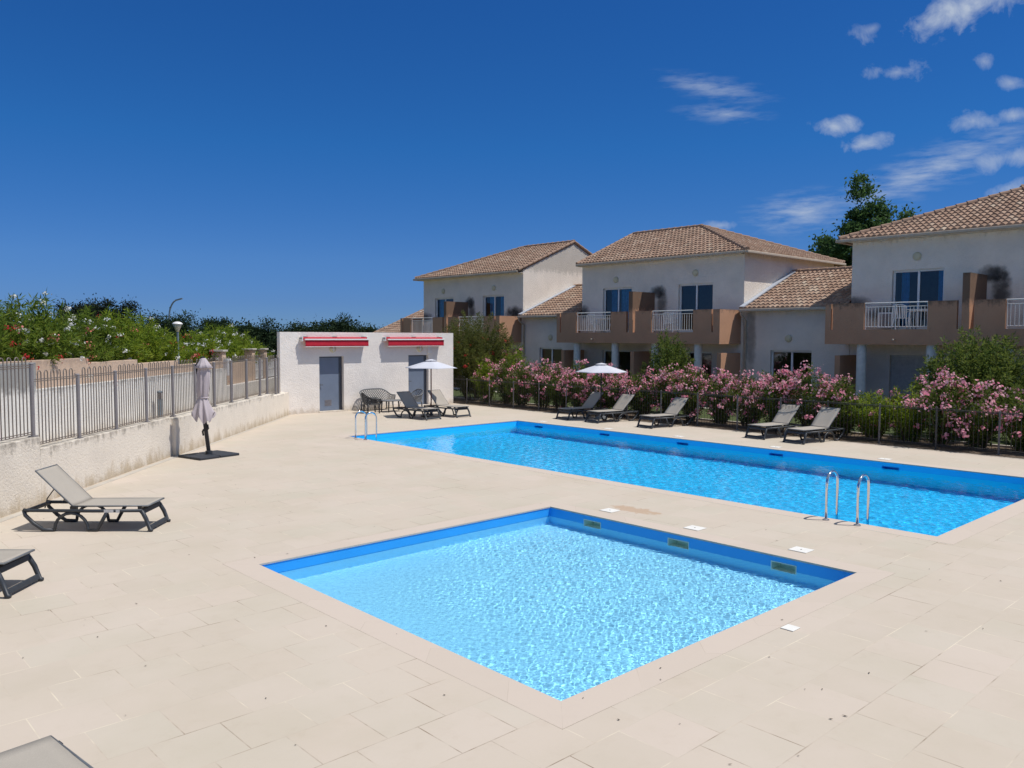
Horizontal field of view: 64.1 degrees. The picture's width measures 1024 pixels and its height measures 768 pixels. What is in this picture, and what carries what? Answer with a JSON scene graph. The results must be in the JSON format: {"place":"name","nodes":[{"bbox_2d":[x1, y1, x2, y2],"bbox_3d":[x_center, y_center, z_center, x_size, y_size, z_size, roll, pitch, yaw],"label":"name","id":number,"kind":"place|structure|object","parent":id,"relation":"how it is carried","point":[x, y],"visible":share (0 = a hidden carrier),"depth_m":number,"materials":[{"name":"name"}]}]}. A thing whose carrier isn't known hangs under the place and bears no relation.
{"place":"outdoors","nodes":[
{"label":"outdoors","id":0,"kind":"place"},
{"bbox_2d":[374,308,423,332],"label":"roof","id":1,"kind":"structure","parent":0,"point":[393,327],"depth_m":56.40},
{"bbox_2d":[0,403,1023,767],"bbox_3d":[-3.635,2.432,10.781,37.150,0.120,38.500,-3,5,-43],"label":"pool deck","id":2,"kind":"structure","parent":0,"point":[200,655],"depth_m":7.95,"materials":[{"name":"tile"}]},
{"bbox_2d":[0,549,43,598],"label":"sun lounger","id":3,"kind":"object","parent":2,"relation":"on","point":[11,558],"visible":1,"depth_m":9.69,"materials":[{"name":"black plastic"}]},
{"bbox_2d":[0,735,92,767],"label":"sun lounger","id":4,"kind":"object","parent":2,"relation":"on","point":[50,751],"visible":1,"depth_m":5.06,"materials":[{"name":"plastic"}]},
{"bbox_2d":[22,464,170,531],"bbox_3d":[-6.506,1.775,12.833,1.986,0.949,0.723,0,3,-1],"label":"sun lounger","id":5,"kind":"object","parent":2,"relation":"on","point":[63,484],"visible":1,"depth_m":12.71,"materials":[{"name":"plastic"}]},
{"bbox_2d":[50,293,152,329],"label":"pine tree","id":6,"kind":"object","parent":2,"relation":"on","point":[96,308],"visible":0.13,"depth_m":69.85,"materials":[{"name":"green plant"}]},
{"bbox_2d":[0,362,272,444],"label":"retaining wall","id":7,"kind":"structure","parent":2,"relation":"on","point":[252,387],"depth_m":19.57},
{"bbox_2d":[0,392,288,517],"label":"wall","id":8,"kind":"structure","parent":2,"relation":"on","point":[91,459],"depth_m":17.40,"materials":[{"name":"paint"}]},
{"bbox_2d":[0,354,279,444],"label":"metal fence","id":9,"kind":"object","parent":8,"relation":"on","point":[251,364],"visible":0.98,"depth_m":18.17,"materials":[{"name":"metal"}]},
{"bbox_2d":[0,415,289,521],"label":"drain strip","id":10,"kind":"object","parent":2,"relation":"on","point":[85,489],"visible":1,"depth_m":18.05,"materials":[{"name":"concrete"}]},
{"bbox_2d":[138,307,185,331],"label":"skyline tree","id":11,"kind":"object","parent":2,"relation":"on","point":[159,319],"visible":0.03,"depth_m":69.72,"materials":[{"name":"green plant"}]},
{"bbox_2d":[22,312,328,331],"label":"distant wood","id":12,"kind":"object","parent":2,"relation":"on","point":[246,322],"visible":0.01,"depth_m":76.16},
{"bbox_2d":[160,309,221,341],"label":"skyline tree","id":13,"kind":"object","parent":2,"relation":"on","point":[187,324],"visible":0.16,"depth_m":69.35,"materials":[{"name":"green plant"}]},
{"bbox_2d":[178,357,238,460],"bbox_3d":[-7.554,0.560,20.326,0.920,2.492,1.120,2,4,35],"label":"closed parasol","id":14,"kind":"object","parent":2,"relation":"on","point":[204,411],"visible":1,"depth_m":20.09,"materials":[{"name":"mauve fabric"},{"name":"dark plastic"}]},
{"bbox_2d":[204,316,262,338],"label":"skyline tree","id":15,"kind":"object","parent":2,"relation":"on","point":[224,323],"visible":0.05,"depth_m":69.52,"materials":[{"name":"green plant"}]},
{"bbox_2d":[234,315,286,347],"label":"skyline tree","id":16,"kind":"object","parent":2,"relation":"on","point":[252,330],"visible":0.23,"depth_m":69.62,"materials":[{"name":"green plant"}]},
{"bbox_2d":[260,318,313,358],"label":"skyline tree","id":17,"kind":"object","parent":2,"relation":"on","point":[272,342],"visible":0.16,"depth_m":69.09,"materials":[{"name":"green plant"}]},
{"bbox_2d":[287,318,335,331],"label":"skyline tree","id":18,"kind":"object","parent":2,"relation":"on","point":[307,329],"visible":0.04,"depth_m":69.36,"materials":[{"name":"green plant"}]},
{"bbox_2d":[313,312,366,331],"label":"skyline tree","id":19,"kind":"object","parent":2,"relation":"on","point":[340,325],"visible":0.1,"depth_m":69.36,"materials":[{"name":"green plant"}]},
{"bbox_2d":[277,332,452,414],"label":"changing block","id":20,"kind":"structure","parent":2,"relation":"on","point":[317,379],"depth_m":33.15,"materials":[{"name":"paint"}]},
{"bbox_2d":[319,358,338,410],"bbox_3d":[-7.295,0.002,32.552,0.920,2.100,0.121,-3,5,-43],"label":"door","id":21,"kind":"structure","parent":20,"relation":"in","point":[328,367],"depth_m":32.58,"materials":[{"name":"metal"}]},
{"bbox_2d":[299,337,369,346],"bbox_3d":[-7.002,-1.672,32.315,3.050,0.399,0.291,-3,5,-43],"label":"awning","id":22,"kind":"object","parent":20,"relation":"attached to","point":[336,341],"visible":1,"depth_m":32.24,"materials":[{"name":"fabric"}]},
{"bbox_2d":[383,337,444,345],"bbox_3d":[-4.189,-1.814,34.925,3.130,0.399,0.291,-3,5,-43],"label":"awning","id":23,"kind":"object","parent":20,"relation":"attached to","point":[415,341],"visible":1,"depth_m":34.84,"materials":[{"name":"fabric"}]},
{"bbox_2d":[408,356,423,403],"bbox_3d":[-4.178,-0.155,35.444,0.890,2.100,0.121,-3,5,-43],"label":"door","id":24,"kind":"structure","parent":20,"relation":"in","point":[415,376],"depth_m":35.47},
{"bbox_2d":[352,322,381,331],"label":"skyline tree","id":25,"kind":"object","parent":2,"relation":"on","point":[368,329],"visible":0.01,"depth_m":69.62,"materials":[{"name":"green plant"}]},
{"bbox_2d":[361,393,381,412],"bbox_3d":[-5.533,0.734,32.032,0.695,0.812,0.658,-2,4,-28],"label":"garden chair","id":26,"kind":"object","parent":2,"relation":"on","point":[372,401],"visible":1,"depth_m":31.82,"materials":[{"name":"black plastic"}]},
{"bbox_2d":[359,388,395,410],"bbox_3d":[-5.514,0.626,33.374,1.417,0.873,0.706,-3,5,-43],"label":"garden bench","id":27,"kind":"object","parent":2,"relation":"on","point":[376,389],"visible":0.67,"depth_m":33.61,"materials":[{"name":"grey plastic"}]},
{"bbox_2d":[393,391,440,420],"bbox_3d":[-3.522,0.785,30.144,1.986,0.949,0.723,3,5,44],"label":"sun lounger","id":28,"kind":"object","parent":2,"relation":"on","point":[407,399],"visible":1,"depth_m":30.27,"materials":[{"name":"black plastic"}]},
{"bbox_2d":[405,359,456,417],"bbox_3d":[-3.024,0.140,30.561,2.034,2.180,1.850,-3,5,-43],"label":"parasol","id":29,"kind":"object","parent":2,"relation":"on","point":[430,364],"visible":0.93,"depth_m":30.20,"materials":[{"name":"white fabric"}]},
{"bbox_2d":[424,389,470,417],"bbox_3d":[-2.477,0.732,31.114,0.723,0.949,1.986,-3,5,-45],"label":"sun lounger","id":30,"kind":"object","parent":2,"relation":"on","point":[438,398],"visible":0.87,"depth_m":31.26,"materials":[{"name":"black plastic"}]},
{"bbox_2d":[400,240,591,390],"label":"terraced house","id":31,"kind":"structure","parent":2,"relation":"on","point":[523,278],"depth_m":47.72,"materials":[{"name":"white plaster"},{"name":"clay tile"},{"name":"tan concrete"}]},
{"bbox_2d":[437,298,452,316],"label":"window","id":32,"kind":"structure","parent":31,"relation":"in","point":[442,300],"depth_m":51.11,"materials":[{"name":"glass"}]},
{"bbox_2d":[484,295,503,315],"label":"window","id":33,"kind":"structure","parent":31,"relation":"in","point":[492,298],"depth_m":47.23,"materials":[{"name":"glass"}]},
{"bbox_2d":[223,501,894,728],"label":"swimming pool","id":34,"kind":"structure","parent":2,"relation":"in","point":[578,707],"depth_m":9.53,"materials":[{"name":"stone"}]},
{"bbox_2d":[278,516,836,700],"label":"water","id":35,"kind":"structure","parent":34,"relation":"in","point":[560,609],"depth_m":10.09,"materials":[{"name":"blue liquid"}]},
{"bbox_2d":[555,392,607,419],"bbox_3d":[2.600,0.797,30.256,1.986,0.949,0.723,-2,4,-36],"label":"sun lounger","id":36,"kind":"object","parent":2,"relation":"on","point":[591,401],"visible":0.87,"depth_m":30.36,"materials":[{"name":"black plastic"}]},
{"bbox_2d":[575,362,625,419],"bbox_3d":[3.264,0.246,29.924,1.857,2.080,1.892,-3,5,-43],"label":"parasol","id":37,"kind":"object","parent":2,"relation":"on","point":[601,368],"visible":0.85,"depth_m":29.58,"materials":[{"name":"white fabric"}]},
{"bbox_2d":[584,394,638,423],"bbox_3d":[3.584,0.861,29.210,1.986,0.949,0.723,-2,4,-35],"label":"sun lounger","id":38,"kind":"object","parent":2,"relation":"on","point":[622,402],"visible":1,"depth_m":29.30,"materials":[{"name":"black plastic"}]},
{"bbox_2d":[636,397,692,428],"bbox_3d":[5.181,0.958,27.612,1.986,0.949,0.723,-2,4,-35],"label":"sun lounger","id":39,"kind":"object","parent":2,"relation":"on","point":[676,405],"visible":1,"depth_m":27.70,"materials":[{"name":"black plastic"}]},
{"bbox_2d":[335,419,1023,543],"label":"swimming pool","id":40,"kind":"structure","parent":2,"relation":"in","point":[962,532],"depth_m":19.66,"materials":[{"name":"stone"}]},
{"bbox_2d":[355,411,376,440],"bbox_3d":[-4.292,1.575,24.012,0.485,1.562,0.628,-3,5,-43],"label":"pool ladder","id":41,"kind":"object","parent":40,"relation":"attached to","point":[365,426],"visible":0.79,"depth_m":23.92,"materials":[{"name":"metal"}]},
{"bbox_2d":[368,425,1023,535],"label":"water","id":42,"kind":"structure","parent":40,"relation":"in","point":[923,503],"depth_m":18.73,"materials":[{"name":"blue liquid"}]},
{"bbox_2d":[822,470,869,525],"bbox_3d":[5.486,2.218,13.405,0.485,1.562,0.628,-3,5,-43],"label":"pool ladder","id":43,"kind":"object","parent":40,"relation":"attached to","point":[857,497],"visible":0.75,"depth_m":13.34,"materials":[{"name":"metal"}]},
{"bbox_2d":[453,396,1013,447],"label":"kerb","id":44,"kind":"structure","parent":2,"relation":"on","point":[962,442],"depth_m":25.37,"materials":[{"name":"concrete"}]},
{"bbox_2d":[744,404,803,439],"bbox_3d":[7.990,1.128,24.818,1.986,0.949,0.723,-2,4,-36],"label":"sun lounger","id":45,"kind":"object","parent":2,"relation":"on","point":[785,414],"visible":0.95,"depth_m":24.91,"materials":[{"name":"black plastic"}]},
{"bbox_2d":[782,407,844,444],"bbox_3d":[8.797,1.191,23.771,1.986,0.949,0.723,-2,4,-35],"label":"sun lounger","id":46,"kind":"object","parent":2,"relation":"on","point":[824,418],"visible":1,"depth_m":23.85,"materials":[{"name":"black plastic"}]},
{"bbox_2d":[808,229,851,266],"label":"broadleaf tree","id":47,"kind":"object","parent":2,"relation":"on","point":[821,243],"visible":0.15,"depth_m":46.02,"materials":[{"name":"green plant"}]},
{"bbox_2d":[824,170,897,265],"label":"broadleaf tree","id":48,"kind":"object","parent":2,"relation":"on","point":[869,215],"visible":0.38,"depth_m":44.37,"materials":[{"name":"green plant"}]},
{"bbox_2d":[893,202,921,220],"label":"broadleaf tree","id":49,"kind":"object","parent":2,"relation":"on","point":[908,214],"visible":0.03,"depth_m":44.23,"materials":[{"name":"green plant"}]},
{"bbox_2d":[0,0,1023,330],"label":"sky","id":50,"kind":"structure","parent":0,"point":[286,160],"materials":[{"name":"blue"}]},
{"bbox_2d":[517,284,581,379],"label":"wing","id":51,"kind":"structure","parent":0,"point":[539,323],"depth_m":44.57,"materials":[{"name":"white plaster"},{"name":"clay tile"}]},
{"bbox_2d":[557,224,845,405],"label":"terraced house","id":52,"kind":"structure","parent":0,"point":[652,270],"depth_m":38.22,"materials":[{"name":"white plaster"},{"name":"clay tile"},{"name":"tan concrete"}]},
{"bbox_2d":[604,287,631,331],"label":"window","id":53,"kind":"structure","parent":52,"relation":"in","point":[615,291],"depth_m":40.52,"materials":[{"name":"glass"}]},
{"bbox_2d":[680,283,712,331],"bbox_3d":[8.412,-3.461,37.171,0.072,2.180,1.840,-3,5,-43],"label":"window","id":54,"kind":"structure","parent":52,"relation":"in","point":[697,285],"depth_m":37.52,"materials":[{"name":"white plastic"}]},
{"bbox_2d":[453,389,1022,445],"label":"lawn","id":55,"kind":"structure","parent":0,"point":[707,416],"depth_m":30.11,"materials":[{"name":"plant"}]},
{"bbox_2d":[437,310,522,399],"bbox_3d":[-1.893,-1.423,38.814,4.651,4.335,4.727,-3,5,-43],"label":"bottlebrush shrub","id":56,"kind":"object","parent":55,"relation":"on","point":[467,354],"visible":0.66,"depth_m":38.25,"materials":[{"name":"green plant"}]},
{"bbox_2d":[496,342,530,378],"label":"oleander bush","id":57,"kind":"object","parent":55,"relation":"on","point":[520,358],"visible":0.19,"depth_m":37.33,"materials":[{"name":"green plant"}]},
{"bbox_2d":[640,328,695,411],"bbox_3d":[6.127,-0.537,32.221,2.132,3.369,2.039,-1,4,-23],"label":"garden shrub","id":58,"kind":"object","parent":55,"relation":"on","point":[669,355],"visible":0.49,"depth_m":31.97,"materials":[{"name":"green plant"}]},
{"bbox_2d":[908,325,1023,438],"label":"garden shrub","id":59,"kind":"object","parent":55,"relation":"on","point":[1004,369],"visible":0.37,"depth_m":23.69,"materials":[{"name":"green plant"}]},
{"bbox_2d":[453,398,1023,458],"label":"soil bed","id":60,"kind":"object","parent":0,"point":[886,442],"visible":0.22,"depth_m":25.03,"materials":[{"name":"soil"}]},
{"bbox_2d":[468,354,501,402],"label":"oleander bush","id":61,"kind":"object","parent":60,"relation":"on","point":[484,372],"visible":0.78,"depth_m":36.58,"materials":[{"name":"green plant"}]},
{"bbox_2d":[483,358,522,404],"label":"oleander bush","id":62,"kind":"object","parent":60,"relation":"on","point":[502,372],"visible":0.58,"depth_m":35.90,"materials":[{"name":"green plant"}]},
{"bbox_2d":[494,360,534,406],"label":"oleander bush","id":63,"kind":"object","parent":60,"relation":"on","point":[518,375],"visible":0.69,"depth_m":34.93,"materials":[{"name":"green plant"}]},
{"bbox_2d":[518,357,560,407],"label":"oleander bush","id":64,"kind":"object","parent":60,"relation":"on","point":[540,372],"visible":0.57,"depth_m":34.26,"materials":[{"name":"green plant"}]},
{"bbox_2d":[536,362,573,409],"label":"oleander bush","id":65,"kind":"object","parent":60,"relation":"on","point":[558,400],"visible":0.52,"depth_m":33.36,"materials":[{"name":"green plant"}]},
{"bbox_2d":[552,359,592,409],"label":"oleander bush","id":66,"kind":"object","parent":60,"relation":"on","point":[577,378],"visible":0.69,"depth_m":32.40,"materials":[{"name":"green plant"}]},
{"bbox_2d":[580,363,620,412],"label":"oleander bush","id":67,"kind":"object","parent":60,"relation":"on","point":[594,381],"visible":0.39,"depth_m":31.80,"materials":[{"name":"green plant"}]},
{"bbox_2d":[594,370,638,415],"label":"oleander bush","id":68,"kind":"object","parent":60,"relation":"on","point":[609,393],"visible":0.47,"depth_m":30.98,"materials":[{"name":"pink plant"}]},
{"bbox_2d":[615,366,666,417],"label":"oleander bush","id":69,"kind":"object","parent":60,"relation":"on","point":[650,403],"visible":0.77,"depth_m":30.23,"materials":[{"name":"green plant"}]},
{"bbox_2d":[648,363,688,419],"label":"oleander bush","id":70,"kind":"object","parent":60,"relation":"on","point":[665,379],"visible":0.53,"depth_m":29.58,"materials":[{"name":"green plant"}]},
{"bbox_2d":[666,362,714,422],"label":"oleander bush","id":71,"kind":"object","parent":60,"relation":"on","point":[694,382],"visible":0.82,"depth_m":28.49,"materials":[{"name":"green plant"}]},
{"bbox_2d":[694,367,740,424],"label":"oleander bush","id":72,"kind":"object","parent":60,"relation":"on","point":[715,398],"visible":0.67,"depth_m":27.85,"materials":[{"name":"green plant"}]},
{"bbox_2d":[453,376,1023,454],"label":"metal fence","id":73,"kind":"object","parent":60,"relation":"on","point":[998,451],"visible":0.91,"depth_m":25.43,"materials":[{"name":"metal"}]},
{"bbox_2d":[717,369,769,425],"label":"oleander bush","id":74,"kind":"object","parent":60,"relation":"on","point":[746,413],"visible":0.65,"depth_m":27.18,"materials":[{"name":"green plant"}]},
{"bbox_2d":[740,364,797,429],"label":"oleander bush","id":75,"kind":"object","parent":60,"relation":"on","point":[773,385],"visible":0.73,"depth_m":26.11,"materials":[{"name":"pink plant"}]},
{"bbox_2d":[782,359,843,431],"bbox_3d":[9.407,0.383,25.740,2.130,2.353,2.035,-3,5,-43],"label":"oleander bush","id":76,"kind":"object","parent":60,"relation":"on","point":[800,388],"visible":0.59,"depth_m":25.46,"materials":[{"name":"pink plant"}]},
{"bbox_2d":[813,373,871,435],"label":"oleander bush","id":77,"kind":"object","parent":60,"relation":"on","point":[842,392],"visible":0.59,"depth_m":24.76,"materials":[{"name":"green plant"}]},
{"bbox_2d":[843,388,900,439],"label":"oleander bush","id":78,"kind":"object","parent":60,"relation":"on","point":[866,419],"visible":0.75,"depth_m":23.88,"materials":[{"name":"green plant"}]},
{"bbox_2d":[871,383,937,441],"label":"oleander bush","id":79,"kind":"object","parent":60,"relation":"on","point":[907,430],"visible":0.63,"depth_m":23.39,"materials":[{"name":"green plant"}]},
{"bbox_2d":[901,366,977,445],"bbox_3d":[11.998,0.636,22.730,2.039,2.307,1.905,-3,5,-43],"label":"oleander bush","id":80,"kind":"object","parent":60,"relation":"on","point":[943,390],"visible":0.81,"depth_m":22.61,"materials":[{"name":"pink plant"}]},
{"bbox_2d":[935,378,1013,449],"bbox_3d":[12.552,0.831,22.019,2.100,2.001,1.850,-3,5,-43],"label":"oleander bush","id":81,"kind":"object","parent":60,"relation":"on","point":[982,401],"visible":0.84,"depth_m":21.84,"materials":[{"name":"pink plant"}]},
{"bbox_2d":[984,383,1023,452],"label":"oleander bush","id":82,"kind":"object","parent":60,"relation":"on","point":[1017,403],"visible":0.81,"depth_m":21.29,"materials":[{"name":"pink plant"}]},
{"bbox_2d":[739,266,851,409],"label":"wing","id":83,"kind":"structure","parent":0,"point":[793,303],"depth_m":34.30,"materials":[{"name":"white plaster"},{"name":"clay tile"},{"name":"glass"}]},
{"bbox_2d":[771,350,811,403],"bbox_3d":[11.608,-0.277,33.899,0.072,2.220,1.840,-3,5,-43],"label":"window","id":84,"kind":"structure","parent":83,"relation":"in","point":[792,352],"depth_m":33.86,"materials":[{"name":"white plastic"}]},
{"bbox_2d":[825,184,1023,416],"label":"terraced house","id":85,"kind":"structure","parent":0,"point":[966,271],"depth_m":29.72,"materials":[{"name":"white plaster"},{"name":"clay tile"},{"name":"tan concrete"}]},
{"bbox_2d":[877,312,894,327],"bbox_3d":[13.985,-2.375,30.548,0.310,0.590,0.550,-3,5,-43],"label":"air conditioner","id":86,"kind":"object","parent":85,"relation":"attached to","point":[884,322],"visible":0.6,"depth_m":30.42,"materials":[{"name":"white plastic"}]},
{"bbox_2d":[891,304,912,328],"bbox_3d":[14.126,-2.424,29.617,0.604,0.912,0.580,-3,5,-43],"label":"plastic chair","id":87,"kind":"object","parent":85,"relation":"on","point":[901,313],"visible":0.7,"depth_m":29.55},
{"bbox_2d":[890,355,939,411],"bbox_3d":[14.959,0.012,30.286,0.095,2.140,1.830,-3,5,-43],"label":"roller shutter","id":88,"kind":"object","parent":85,"relation":"in","point":[896,362],"depth_m":30.52,"materials":[{"name":"white plastic"}]},
{"bbox_2d":[893,268,944,328],"bbox_3d":[15.041,-3.122,30.173,0.247,2.180,1.830,-3,5,-43],"label":"window","id":89,"kind":"structure","parent":85,"relation":"in","point":[905,273],"depth_m":30.49,"materials":[{"name":"glass"}]},
{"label":"terrace","id":90,"kind":"structure","parent":0,"visible":0},
{"bbox_2d":[0,309,39,369],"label":"oleander bush","id":91,"kind":"object","parent":90,"relation":"on","point":[12,355],"visible":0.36,"depth_m":17.43,"materials":[{"name":"green plant"}]},
{"bbox_2d":[0,293,66,370],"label":"oleander bush","id":92,"kind":"object","parent":90,"relation":"on","point":[27,334],"visible":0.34,"depth_m":18.49,"materials":[{"name":"green plant"}]},
{"bbox_2d":[0,289,93,378],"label":"oleander bush","id":93,"kind":"object","parent":90,"relation":"on","point":[57,325],"visible":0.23,"depth_m":19.59,"materials":[{"name":"green plant"}]},
{"bbox_2d":[15,300,118,385],"bbox_3d":[-11.473,-0.700,20.872,2.615,2.919,2.641,-1,4,-25],"label":"oleander bush","id":94,"kind":"object","parent":90,"relation":"on","point":[100,356],"visible":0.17,"depth_m":21.12,"materials":[{"name":"green plant"}]},
{"bbox_2d":[65,305,133,360],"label":"oleander bush","id":95,"kind":"object","parent":90,"relation":"on","point":[108,334],"visible":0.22,"depth_m":22.12,"materials":[{"name":"green plant"}]},
{"bbox_2d":[81,305,153,362],"bbox_3d":[-11.580,-0.884,23.375,2.602,2.808,2.723,-3,5,-43],"label":"oleander bush","id":96,"kind":"object","parent":90,"relation":"on","point":[135,351],"visible":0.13,"depth_m":23.30,"materials":[{"name":"green plant"}]},
{"bbox_2d":[0,358,251,388],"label":"garden wall","id":97,"kind":"structure","parent":90,"relation":"on","point":[76,365],"depth_m":20.19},
{"bbox_2d":[96,307,167,362],"bbox_3d":[-11.647,-0.915,24.489,2.449,2.862,2.479,1,3,12],"label":"oleander bush","id":98,"kind":"object","parent":90,"relation":"on","point":[156,353],"visible":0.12,"depth_m":24.52,"materials":[{"name":"green plant"}]},
{"bbox_2d":[123,315,182,361],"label":"oleander bush","id":99,"kind":"object","parent":90,"relation":"on","point":[169,355],"visible":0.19,"depth_m":25.55,"materials":[{"name":"green plant"}]},
{"bbox_2d":[146,324,193,363],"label":"oleander bush","id":100,"kind":"object","parent":90,"relation":"on","point":[182,355],"visible":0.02,"depth_m":26.99,"materials":[{"name":"green plant"}]},
{"bbox_2d":[170,334,208,363],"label":"oleander bush","id":101,"kind":"object","parent":90,"relation":"on","point":[190,354],"visible":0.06,"depth_m":28.52,"materials":[{"name":"green plant"}]},
{"bbox_2d":[172,328,229,361],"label":"oleander bush","id":102,"kind":"object","parent":90,"relation":"on","point":[203,345],"visible":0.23,"depth_m":29.86,"materials":[{"name":"green plant"}]},
{"bbox_2d":[190,323,246,361],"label":"oleander bush","id":103,"kind":"object","parent":90,"relation":"on","point":[235,350],"visible":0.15,"depth_m":31.91,"materials":[{"name":"green plant"}]},
{"bbox_2d":[209,350,227,367],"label":"gate pillar","id":104,"kind":"structure","parent":90,"relation":"on","point":[223,353],"depth_m":29.83,"materials":[{"name":"concrete"}]},
{"bbox_2d":[208,323,262,361],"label":"oleander bush","id":105,"kind":"object","parent":90,"relation":"on","point":[245,342],"visible":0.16,"depth_m":33.80,"materials":[{"name":"green plant"}]},
{"bbox_2d":[235,334,274,365],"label":"oleander bush","id":106,"kind":"object","parent":90,"relation":"on","point":[268,355],"visible":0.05,"depth_m":35.86,"materials":[{"name":"green plant"}]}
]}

